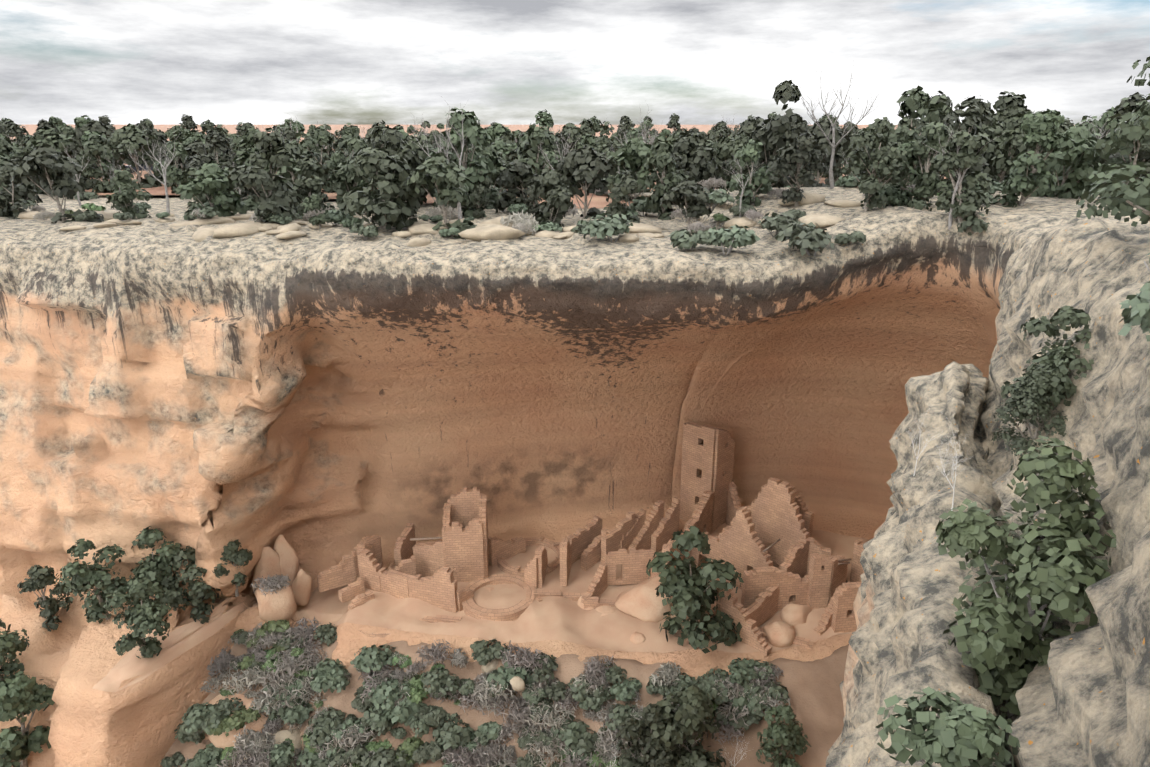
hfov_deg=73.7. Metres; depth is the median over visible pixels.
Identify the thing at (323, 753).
talus brush
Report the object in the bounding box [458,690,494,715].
talus brush
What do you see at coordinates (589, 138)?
juniper tree
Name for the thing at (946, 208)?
rim brush
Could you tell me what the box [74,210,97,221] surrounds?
rim brush
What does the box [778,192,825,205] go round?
rim slab
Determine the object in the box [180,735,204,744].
talus brush
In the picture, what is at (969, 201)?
rim juniper
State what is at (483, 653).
talus brush
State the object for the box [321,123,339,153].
juniper tree
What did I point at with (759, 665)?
talus brush
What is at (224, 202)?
juniper tree
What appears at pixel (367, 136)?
juniper tree
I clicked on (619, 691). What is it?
talus brush
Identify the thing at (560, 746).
talus brush
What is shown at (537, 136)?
juniper tree
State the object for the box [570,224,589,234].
rim brush
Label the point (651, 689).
talus brush
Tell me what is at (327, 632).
talus brush
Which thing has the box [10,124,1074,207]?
mesa ground
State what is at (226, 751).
talus brush
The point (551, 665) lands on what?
talus brush
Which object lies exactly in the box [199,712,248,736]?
talus brush
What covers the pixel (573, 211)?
forest brush
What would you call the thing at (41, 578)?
canyon juniper
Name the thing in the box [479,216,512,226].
rim slab
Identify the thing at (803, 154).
rim juniper
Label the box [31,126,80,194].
juniper tree
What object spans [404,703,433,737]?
talus brush
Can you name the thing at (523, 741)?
talus brush
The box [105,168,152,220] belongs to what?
juniper tree
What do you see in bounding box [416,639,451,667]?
talus brush
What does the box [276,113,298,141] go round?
dead snag
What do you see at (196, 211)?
rim brush
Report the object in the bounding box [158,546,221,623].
canyon juniper
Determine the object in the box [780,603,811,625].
boulder
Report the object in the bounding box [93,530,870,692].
alcove sand floor
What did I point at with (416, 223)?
rim slab
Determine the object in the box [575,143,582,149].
juniper tree
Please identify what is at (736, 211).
rim brush
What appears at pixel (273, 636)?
talus brush
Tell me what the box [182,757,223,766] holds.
talus brush
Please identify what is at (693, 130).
juniper tree
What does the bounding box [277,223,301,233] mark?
rim slab
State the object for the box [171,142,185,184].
juniper tree
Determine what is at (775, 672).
talus brush
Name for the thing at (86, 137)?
juniper tree
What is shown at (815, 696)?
slope
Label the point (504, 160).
juniper tree
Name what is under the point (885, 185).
rim brush
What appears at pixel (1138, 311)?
shrub
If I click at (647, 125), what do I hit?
juniper tree
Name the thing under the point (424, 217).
rim brush
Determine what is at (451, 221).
rim slab
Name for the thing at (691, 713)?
canyon juniper
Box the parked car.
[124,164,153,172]
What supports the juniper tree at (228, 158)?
on the cliff terrain at (322, 399)
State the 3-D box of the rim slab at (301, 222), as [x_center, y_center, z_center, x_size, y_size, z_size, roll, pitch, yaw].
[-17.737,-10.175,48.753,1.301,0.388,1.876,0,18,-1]
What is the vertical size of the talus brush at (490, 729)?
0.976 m
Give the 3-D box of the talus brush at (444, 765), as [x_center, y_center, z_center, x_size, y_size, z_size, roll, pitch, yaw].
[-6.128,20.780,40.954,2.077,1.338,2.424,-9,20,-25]
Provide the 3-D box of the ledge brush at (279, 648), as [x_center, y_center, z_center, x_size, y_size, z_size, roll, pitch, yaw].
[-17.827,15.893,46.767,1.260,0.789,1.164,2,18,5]
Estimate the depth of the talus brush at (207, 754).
43.03 m
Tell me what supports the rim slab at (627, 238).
on the cliff terrain at (322, 399)
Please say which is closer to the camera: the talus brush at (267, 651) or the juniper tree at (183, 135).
the talus brush at (267, 651)
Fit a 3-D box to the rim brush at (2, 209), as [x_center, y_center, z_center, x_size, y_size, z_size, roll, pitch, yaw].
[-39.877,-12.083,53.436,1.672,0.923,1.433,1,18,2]
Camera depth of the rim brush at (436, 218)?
48.66 m
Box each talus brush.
[160,751,184,766]
[174,723,189,740]
[178,724,208,739]
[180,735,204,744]
[182,702,227,733]
[182,703,224,734]
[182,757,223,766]
[193,743,223,766]
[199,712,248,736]
[200,669,232,692]
[207,654,233,676]
[209,758,238,766]
[214,697,242,716]
[216,646,234,669]
[217,747,271,766]
[219,688,235,696]
[220,746,239,760]
[222,654,243,669]
[222,664,271,694]
[230,631,248,643]
[230,655,244,670]
[231,705,260,722]
[233,725,275,751]
[235,734,277,760]
[236,731,272,753]
[244,689,261,698]
[247,648,264,669]
[249,693,284,719]
[249,748,270,765]
[255,626,292,647]
[257,653,313,687]
[258,674,311,709]
[260,688,300,718]
[261,741,294,766]
[262,647,277,664]
[262,682,288,691]
[262,716,282,735]
[265,671,311,696]
[267,650,297,672]
[267,676,309,713]
[267,710,277,721]
[269,755,293,766]
[276,713,301,733]
[280,698,314,724]
[281,630,310,648]
[281,683,326,707]
[285,681,308,694]
[287,639,323,659]
[288,748,308,763]
[288,750,301,766]
[290,646,304,656]
[296,741,325,766]
[298,652,327,675]
[301,674,313,690]
[301,727,323,755]
[303,705,329,734]
[305,757,332,766]
[307,658,343,693]
[307,707,346,746]
[310,663,349,692]
[310,735,324,751]
[313,622,336,645]
[314,700,323,707]
[318,750,329,760]
[323,722,377,753]
[323,727,346,743]
[326,740,351,765]
[328,741,369,766]
[329,717,374,743]
[337,745,362,766]
[338,738,366,749]
[343,714,360,728]
[350,644,397,672]
[351,686,373,712]
[351,755,370,766]
[352,651,388,672]
[358,662,393,703]
[361,704,394,735]
[361,747,414,766]
[362,679,371,696]
[363,702,397,730]
[365,739,391,753]
[366,678,415,709]
[369,671,398,685]
[372,670,411,702]
[379,747,401,766]
[383,693,423,723]
[387,651,407,666]
[390,727,406,738]
[391,665,405,680]
[392,654,411,667]
[394,696,404,706]
[394,736,423,766]
[395,661,426,680]
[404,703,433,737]
[405,673,428,703]
[412,705,430,721]
[412,741,444,764]
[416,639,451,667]
[420,666,461,695]
[422,704,447,727]
[429,676,474,705]
[430,663,444,672]
[431,679,456,698]
[432,712,473,749]
[438,744,458,759]
[442,746,481,766]
[443,760,467,766]
[445,693,456,698]
[446,751,492,766]
[448,741,472,766]
[450,648,469,667]
[457,678,475,695]
[457,730,476,752]
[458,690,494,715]
[470,639,509,665]
[471,682,500,712]
[471,737,499,763]
[473,741,517,766]
[474,673,489,685]
[474,679,508,705]
[474,730,490,745]
[476,744,516,766]
[478,667,514,699]
[478,721,501,739]
[484,661,531,692]
[487,722,520,743]
[490,690,536,724]
[500,640,547,670]
[502,745,515,759]
[503,704,553,733]
[507,716,526,726]
[516,721,548,751]
[516,752,542,766]
[517,727,545,749]
[519,652,557,673]
[520,727,567,766]
[521,725,530,733]
[522,676,546,704]
[523,677,558,695]
[524,699,575,735]
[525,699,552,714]
[527,728,548,747]
[529,652,558,683]
[529,710,542,721]
[537,672,552,685]
[542,733,563,749]
[544,678,570,701]
[545,728,569,752]
[549,761,561,766]
[550,743,576,757]
[551,711,588,745]
[552,686,578,712]
[558,748,591,766]
[558,750,612,766]
[559,754,579,763]
[562,688,577,701]
[564,721,599,754]
[568,674,607,704]
[572,749,591,760]
[573,668,605,691]
[574,688,615,711]
[582,655,617,689]
[583,710,599,721]
[584,751,620,766]
[585,673,610,696]
[590,699,617,725]
[594,732,626,756]
[597,719,639,749]
[599,730,614,751]
[599,753,614,762]
[603,661,626,683]
[606,701,642,738]
[609,677,641,700]
[614,703,645,719]
[615,737,642,757]
[618,750,633,766]
[620,758,649,766]
[624,682,640,701]
[626,688,640,703]
[646,675,670,697]
[649,661,680,687]
[665,672,697,700]
[671,704,713,725]
[691,673,714,691]
[697,667,734,704]
[698,675,738,700]
[706,715,744,747]
[709,701,717,710]
[713,703,759,731]
[715,697,765,725]
[724,674,762,701]
[728,657,757,684]
[728,677,744,702]
[728,689,764,713]
[732,702,771,719]
[739,678,788,706]
[746,660,774,680]
[747,678,778,691]
[747,686,790,706]
[752,709,763,721]
[754,664,783,682]
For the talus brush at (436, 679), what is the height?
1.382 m
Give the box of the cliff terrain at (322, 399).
[0,187,1149,766]
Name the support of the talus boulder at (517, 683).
on the slope at (815, 696)
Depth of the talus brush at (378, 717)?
42.45 m
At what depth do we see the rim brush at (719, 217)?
46.33 m
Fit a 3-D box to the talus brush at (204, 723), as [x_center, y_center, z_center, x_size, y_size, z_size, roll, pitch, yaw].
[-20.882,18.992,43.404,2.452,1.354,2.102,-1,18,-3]
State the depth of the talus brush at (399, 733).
42.17 m
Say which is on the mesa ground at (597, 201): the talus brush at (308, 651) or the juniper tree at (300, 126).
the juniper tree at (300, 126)
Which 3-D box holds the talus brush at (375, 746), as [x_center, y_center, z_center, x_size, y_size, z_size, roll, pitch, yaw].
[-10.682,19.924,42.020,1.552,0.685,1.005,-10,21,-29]
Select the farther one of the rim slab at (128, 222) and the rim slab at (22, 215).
the rim slab at (22, 215)
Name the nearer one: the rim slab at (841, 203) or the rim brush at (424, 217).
the rim slab at (841, 203)
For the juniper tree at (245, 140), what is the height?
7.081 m
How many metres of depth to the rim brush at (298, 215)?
49.07 m
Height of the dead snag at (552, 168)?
6.361 m
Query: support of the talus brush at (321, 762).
on the slope at (815, 696)
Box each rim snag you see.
[126,132,177,213]
[723,154,763,217]
[923,126,1003,229]
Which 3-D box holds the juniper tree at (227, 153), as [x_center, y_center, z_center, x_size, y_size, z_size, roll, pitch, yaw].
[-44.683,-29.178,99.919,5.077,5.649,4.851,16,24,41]
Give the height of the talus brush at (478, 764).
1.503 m
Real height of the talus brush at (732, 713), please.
1.730 m
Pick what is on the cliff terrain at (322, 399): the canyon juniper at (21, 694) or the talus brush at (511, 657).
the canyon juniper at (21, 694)
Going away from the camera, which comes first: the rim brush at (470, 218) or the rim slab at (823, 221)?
the rim slab at (823, 221)
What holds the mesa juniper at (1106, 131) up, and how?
on the mesa ground at (597, 201)
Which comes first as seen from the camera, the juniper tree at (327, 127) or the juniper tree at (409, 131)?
the juniper tree at (327, 127)
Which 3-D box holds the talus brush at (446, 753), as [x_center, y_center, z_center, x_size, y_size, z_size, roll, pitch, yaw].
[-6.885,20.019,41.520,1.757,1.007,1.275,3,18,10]
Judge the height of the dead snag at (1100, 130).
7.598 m
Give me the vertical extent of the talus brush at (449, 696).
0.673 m
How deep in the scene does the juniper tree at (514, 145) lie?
82.90 m
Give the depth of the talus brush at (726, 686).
41.99 m
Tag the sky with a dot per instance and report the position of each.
(224, 62)
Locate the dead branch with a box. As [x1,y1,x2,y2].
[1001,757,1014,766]
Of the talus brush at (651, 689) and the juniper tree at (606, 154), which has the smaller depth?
the talus brush at (651, 689)
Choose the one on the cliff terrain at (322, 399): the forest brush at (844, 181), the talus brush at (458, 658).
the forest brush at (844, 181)
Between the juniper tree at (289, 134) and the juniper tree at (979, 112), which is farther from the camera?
the juniper tree at (289, 134)
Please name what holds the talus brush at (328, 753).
on the slope at (815, 696)
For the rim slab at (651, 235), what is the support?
on the cliff terrain at (322, 399)
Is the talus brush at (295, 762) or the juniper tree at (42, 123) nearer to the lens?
the talus brush at (295, 762)
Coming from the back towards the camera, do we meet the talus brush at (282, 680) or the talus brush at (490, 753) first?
the talus brush at (282, 680)
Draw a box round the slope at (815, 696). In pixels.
[164,632,848,766]
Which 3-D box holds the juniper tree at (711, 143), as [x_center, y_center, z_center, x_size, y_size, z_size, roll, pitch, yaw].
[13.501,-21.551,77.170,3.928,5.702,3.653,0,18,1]
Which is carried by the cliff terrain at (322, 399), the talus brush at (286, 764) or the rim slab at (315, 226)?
the rim slab at (315, 226)
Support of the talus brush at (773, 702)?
on the slope at (815, 696)
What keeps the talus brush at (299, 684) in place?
on the slope at (815, 696)
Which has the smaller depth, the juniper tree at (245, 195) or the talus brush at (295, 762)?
the talus brush at (295, 762)
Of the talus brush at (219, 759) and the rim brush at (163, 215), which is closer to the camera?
the talus brush at (219, 759)
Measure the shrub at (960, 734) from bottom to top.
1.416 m
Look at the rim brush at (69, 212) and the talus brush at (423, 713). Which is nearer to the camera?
the talus brush at (423, 713)
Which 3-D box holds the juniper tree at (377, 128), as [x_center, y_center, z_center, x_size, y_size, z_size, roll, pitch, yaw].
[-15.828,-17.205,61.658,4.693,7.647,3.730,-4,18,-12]
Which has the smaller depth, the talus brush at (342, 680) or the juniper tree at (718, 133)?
the talus brush at (342, 680)
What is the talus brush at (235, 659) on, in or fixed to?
on the slope at (815, 696)
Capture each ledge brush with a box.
[227,630,242,645]
[237,653,258,669]
[244,647,269,663]
[245,622,263,644]
[246,629,270,647]
[250,574,289,596]
[251,634,271,651]
[256,619,289,637]
[260,656,282,671]
[266,575,290,588]
[272,640,288,651]
[274,626,309,644]
[290,616,320,647]
[293,658,316,677]
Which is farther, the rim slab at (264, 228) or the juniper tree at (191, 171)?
the juniper tree at (191, 171)
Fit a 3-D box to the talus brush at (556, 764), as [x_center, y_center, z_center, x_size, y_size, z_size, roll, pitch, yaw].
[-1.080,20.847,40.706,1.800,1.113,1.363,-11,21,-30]
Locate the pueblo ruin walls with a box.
[316,422,863,655]
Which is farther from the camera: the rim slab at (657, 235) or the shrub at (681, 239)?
the rim slab at (657, 235)
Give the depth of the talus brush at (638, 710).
41.41 m
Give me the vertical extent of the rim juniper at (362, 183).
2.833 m
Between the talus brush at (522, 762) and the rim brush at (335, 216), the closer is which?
the talus brush at (522, 762)
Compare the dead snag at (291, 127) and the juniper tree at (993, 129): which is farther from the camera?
the dead snag at (291, 127)
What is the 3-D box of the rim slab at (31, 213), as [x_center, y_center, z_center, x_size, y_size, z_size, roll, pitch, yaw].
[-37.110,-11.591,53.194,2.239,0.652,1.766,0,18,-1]
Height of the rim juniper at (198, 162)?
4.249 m
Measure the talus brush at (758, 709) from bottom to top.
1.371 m
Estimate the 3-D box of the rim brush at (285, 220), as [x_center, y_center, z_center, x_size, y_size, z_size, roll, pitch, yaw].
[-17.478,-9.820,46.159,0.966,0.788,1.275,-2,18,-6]
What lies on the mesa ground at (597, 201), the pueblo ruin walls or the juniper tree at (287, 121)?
the juniper tree at (287, 121)
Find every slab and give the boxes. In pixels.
[17,211,36,218]
[26,212,52,218]
[60,225,86,230]
[93,223,117,227]
[95,211,120,220]
[102,219,119,223]
[116,220,141,224]
[155,217,174,222]
[170,220,234,226]
[190,217,232,224]
[192,227,217,241]
[212,222,263,237]
[226,214,252,220]
[247,221,272,231]
[252,546,280,598]
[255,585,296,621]
[263,222,288,229]
[265,229,279,234]
[273,534,298,585]
[275,231,306,239]
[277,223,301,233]
[290,220,307,224]
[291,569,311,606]
[308,224,331,228]
[391,231,410,237]
[407,237,430,246]
[408,222,429,229]
[409,223,447,234]
[442,219,476,226]
[458,224,525,241]
[473,222,491,227]
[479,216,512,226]
[534,230,557,237]
[553,235,566,238]
[554,232,576,238]
[562,225,575,231]
[618,234,638,242]
[628,224,661,233]
[629,222,667,229]
[636,233,654,237]
[653,233,663,237]
[723,216,756,228]
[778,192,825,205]
[797,214,829,220]
[801,216,845,228]
[824,199,862,206]
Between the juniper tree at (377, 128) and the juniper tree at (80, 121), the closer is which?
the juniper tree at (377, 128)
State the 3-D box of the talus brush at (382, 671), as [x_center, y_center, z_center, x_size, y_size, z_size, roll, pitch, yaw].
[-11.564,16.982,44.086,2.343,1.851,3.230,-15,23,-38]
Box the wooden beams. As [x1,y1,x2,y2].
[410,537,850,582]
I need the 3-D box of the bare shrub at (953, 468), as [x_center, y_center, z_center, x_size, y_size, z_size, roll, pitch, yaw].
[6.266,1.370,12.850,0.690,2.060,1.006,9,20,25]
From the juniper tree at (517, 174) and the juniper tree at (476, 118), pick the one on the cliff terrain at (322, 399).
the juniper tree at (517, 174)
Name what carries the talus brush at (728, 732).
on the slope at (815, 696)
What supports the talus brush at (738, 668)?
on the cliff terrain at (322, 399)
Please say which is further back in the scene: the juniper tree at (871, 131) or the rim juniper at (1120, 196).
the juniper tree at (871, 131)
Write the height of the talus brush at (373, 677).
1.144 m
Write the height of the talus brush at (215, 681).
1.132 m
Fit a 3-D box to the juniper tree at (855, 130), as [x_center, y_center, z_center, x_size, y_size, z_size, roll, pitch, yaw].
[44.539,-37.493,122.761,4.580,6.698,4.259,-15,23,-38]
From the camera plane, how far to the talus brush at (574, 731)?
41.28 m
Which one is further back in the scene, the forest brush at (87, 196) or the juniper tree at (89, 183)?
the juniper tree at (89, 183)
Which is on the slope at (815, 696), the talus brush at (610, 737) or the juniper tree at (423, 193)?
the talus brush at (610, 737)
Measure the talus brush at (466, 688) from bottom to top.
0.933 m
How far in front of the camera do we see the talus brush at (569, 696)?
42.24 m
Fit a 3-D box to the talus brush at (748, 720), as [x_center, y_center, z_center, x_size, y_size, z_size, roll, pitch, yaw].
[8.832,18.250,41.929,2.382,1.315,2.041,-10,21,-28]
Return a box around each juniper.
[0,618,29,680]
[0,671,54,766]
[17,565,72,632]
[56,538,128,623]
[103,577,171,658]
[123,526,182,620]
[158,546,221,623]
[189,154,233,199]
[213,540,252,596]
[301,194,331,227]
[357,179,377,194]
[463,168,492,217]
[522,185,543,215]
[612,703,680,766]
[646,526,743,652]
[646,685,730,766]
[756,704,810,766]
[766,119,828,205]
[837,117,910,211]
[869,141,926,206]
[906,122,960,210]
[930,132,991,235]
[935,435,1115,766]
[989,110,1074,207]
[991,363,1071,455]
[1076,56,1149,226]
[1091,127,1114,138]
[1097,92,1149,188]
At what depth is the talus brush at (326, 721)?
42.74 m
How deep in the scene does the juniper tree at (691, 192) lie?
44.21 m
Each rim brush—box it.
[0,205,11,211]
[19,200,37,206]
[30,205,45,211]
[33,211,55,219]
[65,210,74,217]
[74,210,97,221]
[81,203,105,210]
[113,212,132,220]
[132,202,150,210]
[156,212,170,218]
[184,209,203,218]
[191,209,207,218]
[249,210,262,221]
[263,212,283,222]
[276,214,293,224]
[292,212,302,219]
[322,209,353,225]
[342,217,362,226]
[418,215,429,219]
[429,215,443,222]
[463,216,474,222]
[511,223,537,236]
[538,222,562,231]
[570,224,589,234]
[626,210,638,216]
[711,213,729,221]
[729,205,756,216]
[744,208,764,220]
[767,187,785,198]
[787,208,805,218]
[882,182,900,188]
[904,183,914,191]
[937,202,955,214]
[976,189,993,205]
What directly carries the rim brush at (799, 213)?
on the cliff terrain at (322, 399)
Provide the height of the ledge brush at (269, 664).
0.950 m
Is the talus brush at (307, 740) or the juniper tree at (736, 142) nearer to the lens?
the talus brush at (307, 740)
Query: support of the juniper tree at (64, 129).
on the cliff terrain at (322, 399)
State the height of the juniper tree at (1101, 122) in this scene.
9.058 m
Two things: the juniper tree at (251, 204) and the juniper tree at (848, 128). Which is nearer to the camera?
the juniper tree at (251, 204)
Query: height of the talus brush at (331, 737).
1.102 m
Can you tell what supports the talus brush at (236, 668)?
on the slope at (815, 696)
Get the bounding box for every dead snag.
[62,143,90,207]
[105,156,122,191]
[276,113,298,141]
[405,102,466,218]
[413,114,434,135]
[536,132,580,169]
[606,109,659,145]
[800,60,879,187]
[1085,115,1115,141]
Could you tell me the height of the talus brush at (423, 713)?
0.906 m
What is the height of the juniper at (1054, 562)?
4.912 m
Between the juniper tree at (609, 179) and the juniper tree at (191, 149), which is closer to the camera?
the juniper tree at (609, 179)
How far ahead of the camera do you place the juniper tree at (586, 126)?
93.54 m
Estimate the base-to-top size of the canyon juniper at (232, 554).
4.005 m
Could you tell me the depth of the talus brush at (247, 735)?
42.30 m
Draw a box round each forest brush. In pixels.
[74,191,98,200]
[161,177,188,186]
[193,206,218,218]
[303,207,330,220]
[349,223,378,240]
[424,205,456,217]
[495,188,505,194]
[500,210,538,232]
[507,203,528,213]
[534,204,578,221]
[577,220,586,224]
[630,196,666,215]
[670,208,699,221]
[687,221,712,232]
[697,177,725,189]
[703,188,734,211]
[736,183,771,197]
[835,175,860,186]
[962,181,1002,194]
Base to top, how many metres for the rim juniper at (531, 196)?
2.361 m
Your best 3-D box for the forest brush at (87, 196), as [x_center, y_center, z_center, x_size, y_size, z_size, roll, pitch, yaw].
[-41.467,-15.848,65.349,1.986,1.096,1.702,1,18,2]
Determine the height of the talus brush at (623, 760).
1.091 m
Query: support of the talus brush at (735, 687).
on the slope at (815, 696)
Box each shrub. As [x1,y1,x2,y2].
[439,227,459,237]
[581,213,632,242]
[603,734,617,766]
[669,229,718,250]
[700,224,759,254]
[719,735,752,766]
[758,211,800,236]
[774,222,833,256]
[834,231,865,245]
[876,687,1019,766]
[903,415,945,475]
[931,415,972,510]
[1001,305,1093,428]
[1118,281,1149,341]
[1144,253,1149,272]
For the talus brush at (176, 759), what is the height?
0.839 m
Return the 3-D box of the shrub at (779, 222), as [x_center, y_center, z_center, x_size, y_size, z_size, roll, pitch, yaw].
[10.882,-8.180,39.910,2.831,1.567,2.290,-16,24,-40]
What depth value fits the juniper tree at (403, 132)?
65.01 m
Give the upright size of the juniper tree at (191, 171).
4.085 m
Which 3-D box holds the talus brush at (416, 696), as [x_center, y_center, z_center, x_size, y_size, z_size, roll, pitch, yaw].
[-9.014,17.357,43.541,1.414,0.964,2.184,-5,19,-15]
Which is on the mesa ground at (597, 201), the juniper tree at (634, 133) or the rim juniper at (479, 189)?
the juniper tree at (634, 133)
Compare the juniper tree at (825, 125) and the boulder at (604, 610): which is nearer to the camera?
the boulder at (604, 610)
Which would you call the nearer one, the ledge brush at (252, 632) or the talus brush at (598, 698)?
the talus brush at (598, 698)
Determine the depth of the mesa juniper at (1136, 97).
52.67 m
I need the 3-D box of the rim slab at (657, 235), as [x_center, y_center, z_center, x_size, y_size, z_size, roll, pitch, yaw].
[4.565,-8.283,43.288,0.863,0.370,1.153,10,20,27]
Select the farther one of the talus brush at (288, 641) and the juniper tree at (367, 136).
the juniper tree at (367, 136)
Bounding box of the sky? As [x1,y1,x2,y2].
[0,0,1149,124]
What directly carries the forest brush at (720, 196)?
on the cliff terrain at (322, 399)
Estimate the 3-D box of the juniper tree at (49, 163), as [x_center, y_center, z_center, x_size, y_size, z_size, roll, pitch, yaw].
[-33.574,-12.417,49.708,4.462,6.085,4.477,4,19,13]
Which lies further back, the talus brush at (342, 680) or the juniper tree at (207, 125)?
the juniper tree at (207, 125)
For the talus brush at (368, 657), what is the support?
on the slope at (815, 696)
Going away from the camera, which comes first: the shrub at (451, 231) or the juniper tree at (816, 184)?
the shrub at (451, 231)
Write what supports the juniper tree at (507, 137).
on the mesa ground at (597, 201)
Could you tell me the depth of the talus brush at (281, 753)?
41.46 m
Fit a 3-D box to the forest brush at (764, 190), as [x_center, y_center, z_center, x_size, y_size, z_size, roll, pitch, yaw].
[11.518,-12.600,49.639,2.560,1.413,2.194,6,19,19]
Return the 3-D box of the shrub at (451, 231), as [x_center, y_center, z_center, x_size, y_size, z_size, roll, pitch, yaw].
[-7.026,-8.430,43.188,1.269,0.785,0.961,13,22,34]
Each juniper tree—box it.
[0,117,32,145]
[0,123,5,132]
[0,137,13,154]
[0,153,9,189]
[0,161,36,218]
[2,120,29,146]
[2,157,42,202]
[4,138,21,153]
[4,151,15,159]
[10,143,103,223]
[12,134,37,185]
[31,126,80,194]
[33,119,61,139]
[49,116,62,132]
[60,125,77,157]
[66,115,97,162]
[66,174,84,199]
[68,120,114,155]
[71,154,99,189]
[75,134,112,195]
[79,130,124,181]
[98,115,116,149]
[101,123,161,187]
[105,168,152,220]
[112,177,137,198]
[133,122,167,179]
[140,118,167,160]
[152,139,193,196]
[153,144,181,180]
[165,125,190,142]
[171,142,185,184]
[175,161,248,220]
[176,139,219,162]
[179,114,202,133]
[180,130,192,141]
[181,132,222,163]
[183,128,235,192]
[185,167,208,208]
[200,119,227,138]
[204,146,234,189]
[220,137,234,159]
[224,142,237,169]
[227,127,297,222]
[227,133,238,139]
[230,127,259,192]
[231,142,301,210]
[236,122,259,133]
[237,186,255,201]
[271,124,285,137]
[276,128,296,180]
[277,121,304,142]
[279,139,322,194]
[280,119,305,143]
[283,175,334,218]
[292,125,336,192]
[298,143,308,151]
[306,159,329,180]
[307,124,315,134]
[312,145,328,160]
[313,133,337,159]
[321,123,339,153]
[324,151,344,200]
[326,135,361,172]
[331,136,376,202]
[333,130,341,143]
[336,123,372,187]
[337,145,351,155]
[337,147,420,230]
[349,120,390,190]
[362,128,374,145]
[373,126,423,215]
[388,134,437,204]
[398,127,419,138]
[406,125,422,136]
[406,171,427,210]
[407,152,476,239]
[418,121,436,144]
[425,107,495,217]
[431,123,444,134]
[432,135,442,148]
[459,145,499,208]
[461,156,520,204]
[468,116,481,151]
[485,123,514,145]
[491,130,514,145]
[491,139,509,160]
[492,147,507,194]
[493,159,540,212]
[500,143,516,161]
[506,141,529,160]
[508,125,562,174]
[512,130,519,142]
[517,109,553,148]
[532,168,575,230]
[538,151,576,183]
[541,138,574,158]
[552,144,616,218]
[555,122,584,150]
[575,118,594,150]
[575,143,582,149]
[580,133,606,184]
[586,135,621,184]
[588,116,614,137]
[597,149,612,192]
[603,165,644,200]
[603,170,641,222]
[607,137,667,211]
[610,132,626,139]
[613,116,635,141]
[621,127,651,147]
[629,184,651,197]
[636,120,655,143]
[638,115,653,128]
[643,137,688,219]
[653,153,691,210]
[654,128,671,142]
[660,177,711,231]
[666,113,687,132]
[666,132,681,144]
[672,131,721,189]
[688,127,704,148]
[700,131,708,144]
[701,140,720,152]
[704,135,736,188]
[706,121,733,141]
[710,128,731,172]
[717,115,763,175]
[720,132,750,190]
[723,139,780,212]
[745,80,802,187]
[768,112,776,118]
[786,119,851,186]
[796,148,820,186]
[814,113,838,177]
[819,165,842,178]
[824,142,856,186]
[839,121,858,136]
[850,127,867,135]
[853,158,886,184]
[857,127,880,161]
[859,142,900,192]
[862,123,873,132]
[881,85,952,186]
[883,115,919,183]
[907,91,959,178]
[915,117,958,167]
[919,96,994,192]
[951,118,1002,166]
[981,113,1030,190]
[982,91,1031,179]
[987,111,1072,181]
[1027,109,1070,176]
[1029,123,1109,198]
[1066,117,1073,126]
[1074,107,1119,137]
[1082,121,1092,125]
[1091,153,1114,188]
[1094,100,1149,207]
[1121,143,1149,183]
[1139,165,1149,177]
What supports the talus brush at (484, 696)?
on the slope at (815, 696)
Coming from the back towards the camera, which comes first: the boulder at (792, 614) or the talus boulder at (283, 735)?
the boulder at (792, 614)
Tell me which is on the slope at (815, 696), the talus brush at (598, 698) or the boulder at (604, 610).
the talus brush at (598, 698)
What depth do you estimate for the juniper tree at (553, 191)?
45.44 m
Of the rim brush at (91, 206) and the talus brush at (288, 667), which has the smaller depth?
the talus brush at (288, 667)
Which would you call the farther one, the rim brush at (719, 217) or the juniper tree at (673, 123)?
the juniper tree at (673, 123)
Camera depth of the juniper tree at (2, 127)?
88.57 m
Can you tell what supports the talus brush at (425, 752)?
on the slope at (815, 696)
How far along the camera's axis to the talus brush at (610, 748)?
40.46 m
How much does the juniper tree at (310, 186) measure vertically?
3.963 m
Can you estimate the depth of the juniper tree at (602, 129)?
103.77 m
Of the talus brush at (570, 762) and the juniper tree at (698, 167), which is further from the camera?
the juniper tree at (698, 167)
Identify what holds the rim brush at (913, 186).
on the cliff terrain at (322, 399)
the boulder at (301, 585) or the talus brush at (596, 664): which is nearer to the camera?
the talus brush at (596, 664)
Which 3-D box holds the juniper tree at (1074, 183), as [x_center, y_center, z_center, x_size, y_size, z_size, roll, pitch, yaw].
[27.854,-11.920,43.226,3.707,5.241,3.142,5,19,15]
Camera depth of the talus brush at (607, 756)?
40.47 m
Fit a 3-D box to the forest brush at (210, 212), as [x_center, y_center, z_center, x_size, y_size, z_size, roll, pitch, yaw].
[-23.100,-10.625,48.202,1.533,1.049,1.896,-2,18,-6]
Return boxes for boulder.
[205,693,268,749]
[239,729,301,766]
[481,658,497,673]
[510,676,524,690]
[577,595,593,609]
[596,605,614,615]
[614,575,673,621]
[630,632,645,643]
[763,620,794,647]
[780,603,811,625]
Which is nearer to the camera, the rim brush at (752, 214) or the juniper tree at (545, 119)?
the rim brush at (752, 214)
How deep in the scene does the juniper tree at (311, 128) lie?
157.30 m
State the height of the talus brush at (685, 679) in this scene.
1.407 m

